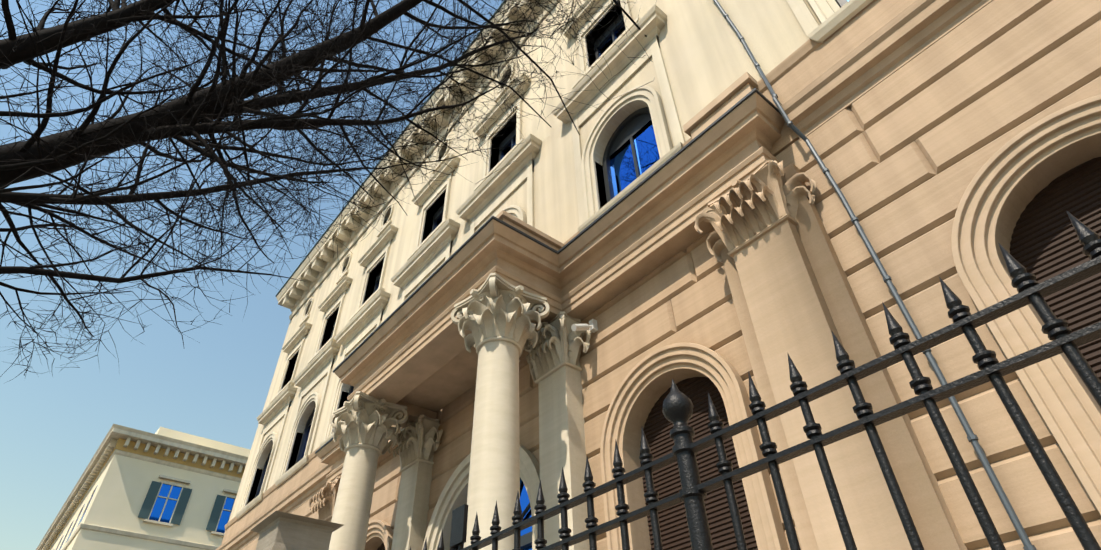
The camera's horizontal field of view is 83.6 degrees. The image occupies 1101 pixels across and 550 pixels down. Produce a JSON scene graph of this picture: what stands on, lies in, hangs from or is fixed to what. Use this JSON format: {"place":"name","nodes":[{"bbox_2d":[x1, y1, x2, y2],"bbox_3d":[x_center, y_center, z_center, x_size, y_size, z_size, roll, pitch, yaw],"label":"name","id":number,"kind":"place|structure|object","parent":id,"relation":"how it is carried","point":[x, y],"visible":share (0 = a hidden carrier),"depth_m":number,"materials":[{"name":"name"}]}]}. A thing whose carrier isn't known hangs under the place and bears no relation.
{"place":"outdoors","nodes":[
{"label":"outdoors","id":0,"kind":"place"},
{"bbox_2d":[51,427,249,549],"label":"building","id":1,"kind":"structure","parent":0,"point":[123,483],"depth_m":23.78,"materials":[{"name":"beige paint"}]},
{"bbox_2d":[36,424,247,549],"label":"trim","id":2,"kind":"structure","parent":1,"relation":"on","point":[116,432],"depth_m":24.98,"materials":[{"name":"stone"}]},
{"bbox_2d":[56,484,234,549],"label":"glass","id":3,"kind":"object","parent":2,"relation":"on","point":[170,506],"visible":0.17,"depth_m":24.27,"materials":[{"name":"blue glass"}]},
{"bbox_2d":[47,438,244,549],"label":"frieze","id":4,"kind":"object","parent":2,"relation":"on","point":[150,452],"visible":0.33,"depth_m":25.11,"materials":[{"name":"brown"}]},
{"bbox_2d":[138,481,225,530],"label":"shutters","id":5,"kind":"object","parent":2,"relation":"attached to","point":[148,503],"visible":0.31,"depth_m":24.22,"materials":[{"name":"teal"}]},
{"bbox_2d":[0,0,502,549],"label":"sky","id":6,"kind":"structure","parent":0,"point":[215,386],"materials":[{"name":"blue"}]},
{"label":"ground","id":7,"kind":"structure","parent":0,"visible":0},
{"bbox_2d":[250,511,343,549],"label":"gate pier","id":8,"kind":"structure","parent":7,"relation":"on","point":[277,530],"depth_m":4.23,"materials":[{"name":"stone"}]},
{"bbox_2d":[0,0,656,379],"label":"bare tree","id":9,"kind":"object","parent":7,"relation":"on","point":[196,111],"visible":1,"depth_m":5.77,"materials":[{"name":"brown plant"}]},
{"bbox_2d":[241,0,1100,549],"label":"lower facade wall","id":10,"kind":"structure","parent":7,"relation":"on","point":[909,150],"depth_m":4.07,"materials":[{"name":"stone"}]},
{"bbox_2d":[422,444,539,549],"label":"door trim","id":11,"kind":"structure","parent":10,"relation":"attached to","point":[454,495],"depth_m":6.92,"materials":[{"name":"beige stone"}]},
{"bbox_2d":[450,478,531,549],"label":"door frame","id":12,"kind":"object","parent":10,"relation":"in","point":[525,540],"depth_m":5.99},
{"bbox_2d":[463,480,531,549],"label":"door glass","id":13,"kind":"object","parent":12,"relation":"in","point":[524,500],"depth_m":6.29,"materials":[{"name":"blue glass"}]},
{"bbox_2d":[316,72,784,481],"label":"entablature","id":14,"kind":"structure","parent":10,"relation":"on","point":[415,356],"depth_m":6.30,"materials":[{"name":"stone"}]},
{"bbox_2d":[315,88,780,453],"bbox_3d":[-1.209,0.628,7.538,1.390,0.035,8.740,27,-48,-30],"label":"flashing","id":15,"kind":"object","parent":14,"relation":"on","point":[720,118],"visible":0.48,"depth_m":6.23,"materials":[{"name":"brown"}]},
{"bbox_2d":[571,319,597,332],"bbox_3d":[0.335,0.504,6.129,0.314,0.230,0.070,27,-48,-30],"label":"security camera","id":16,"kind":"object","parent":10,"relation":"attached to","point":[592,327],"visible":1,"depth_m":6.11,"materials":[{"name":"white plastic"}]},
{"bbox_2d":[308,159,966,549],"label":"pilasters","id":17,"kind":"object","parent":10,"relation":"attached to","point":[770,245],"visible":0.81,"depth_m":4.01,"materials":[{"name":"stone"}]},
{"bbox_2d":[365,94,1100,549],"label":"arch surrounds","id":18,"kind":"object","parent":10,"relation":"attached to","point":[1015,176],"depth_m":3.61,"materials":[{"name":"stone"}]},
{"bbox_2d":[378,157,1100,549],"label":"shutters","id":19,"kind":"object","parent":10,"relation":"attached to","point":[1044,243],"visible":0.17,"depth_m":3.63,"materials":[{"name":"brown wood"}]},
{"bbox_2d":[410,211,1100,549],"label":"iron fence","id":20,"kind":"object","parent":7,"relation":"on","point":[677,411],"visible":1,"depth_m":1.57,"materials":[{"name":"black metal"}]},
{"bbox_3d":[5.435,5.725,8.715,13.720,5.960,22.990,27,-48,-30],"label":"body wall","id":21,"kind":"object","parent":7,"relation":"on","visible":0},
{"bbox_2d":[221,0,914,544],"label":"band wall","id":22,"kind":"structure","parent":21,"relation":"on","point":[843,42],"depth_m":5.26,"materials":[{"name":"stone"}]},
{"bbox_2d":[229,0,839,520],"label":"wall","id":23,"kind":"structure","parent":22,"relation":"on","point":[707,58],"depth_m":8.94,"materials":[{"name":"paint"}]},
{"bbox_2d":[276,0,559,319],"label":"cornice","id":24,"kind":"structure","parent":23,"relation":"on","point":[294,295],"depth_m":14.77,"materials":[{"name":"stone"}]},
{"bbox_2d":[275,1,504,296],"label":"roof edge","id":25,"kind":"object","parent":24,"relation":"on","point":[413,118],"visible":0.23,"depth_m":15.44,"materials":[{"name":"grey"}]},
{"bbox_2d":[255,0,847,497],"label":"window frames","id":26,"kind":"structure","parent":23,"relation":"in","point":[631,126],"depth_m":7.79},
{"bbox_2d":[301,0,848,458],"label":"window glass","id":27,"kind":"object","parent":26,"relation":"in","point":[623,172],"visible":0.02,"depth_m":7.40,"materials":[{"name":"blue glass"}]},
{"bbox_2d":[236,0,872,518],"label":"window trim","id":28,"kind":"structure","parent":23,"relation":"attached to","point":[482,204],"depth_m":9.83,"materials":[{"name":"beige stone"}]},
{"bbox_2d":[713,0,1036,549],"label":"down pipe","id":29,"kind":"object","parent":23,"relation":"attached to","point":[972,437],"visible":0.94,"depth_m":3.76,"materials":[{"name":"grey metal"}]},
{"bbox_2d":[215,0,992,549],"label":"string course","id":30,"kind":"object","parent":22,"relation":"on","point":[915,28],"visible":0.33,"depth_m":4.84,"materials":[{"name":"stone"}]},
{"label":"pavement","id":31,"kind":"structure","parent":0,"visible":0},
{"bbox_2d":[329,273,591,549],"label":"portico columns","id":32,"kind":"structure","parent":31,"relation":"on","point":[498,312],"depth_m":5.94,"materials":[{"name":"stone"}]}
]}

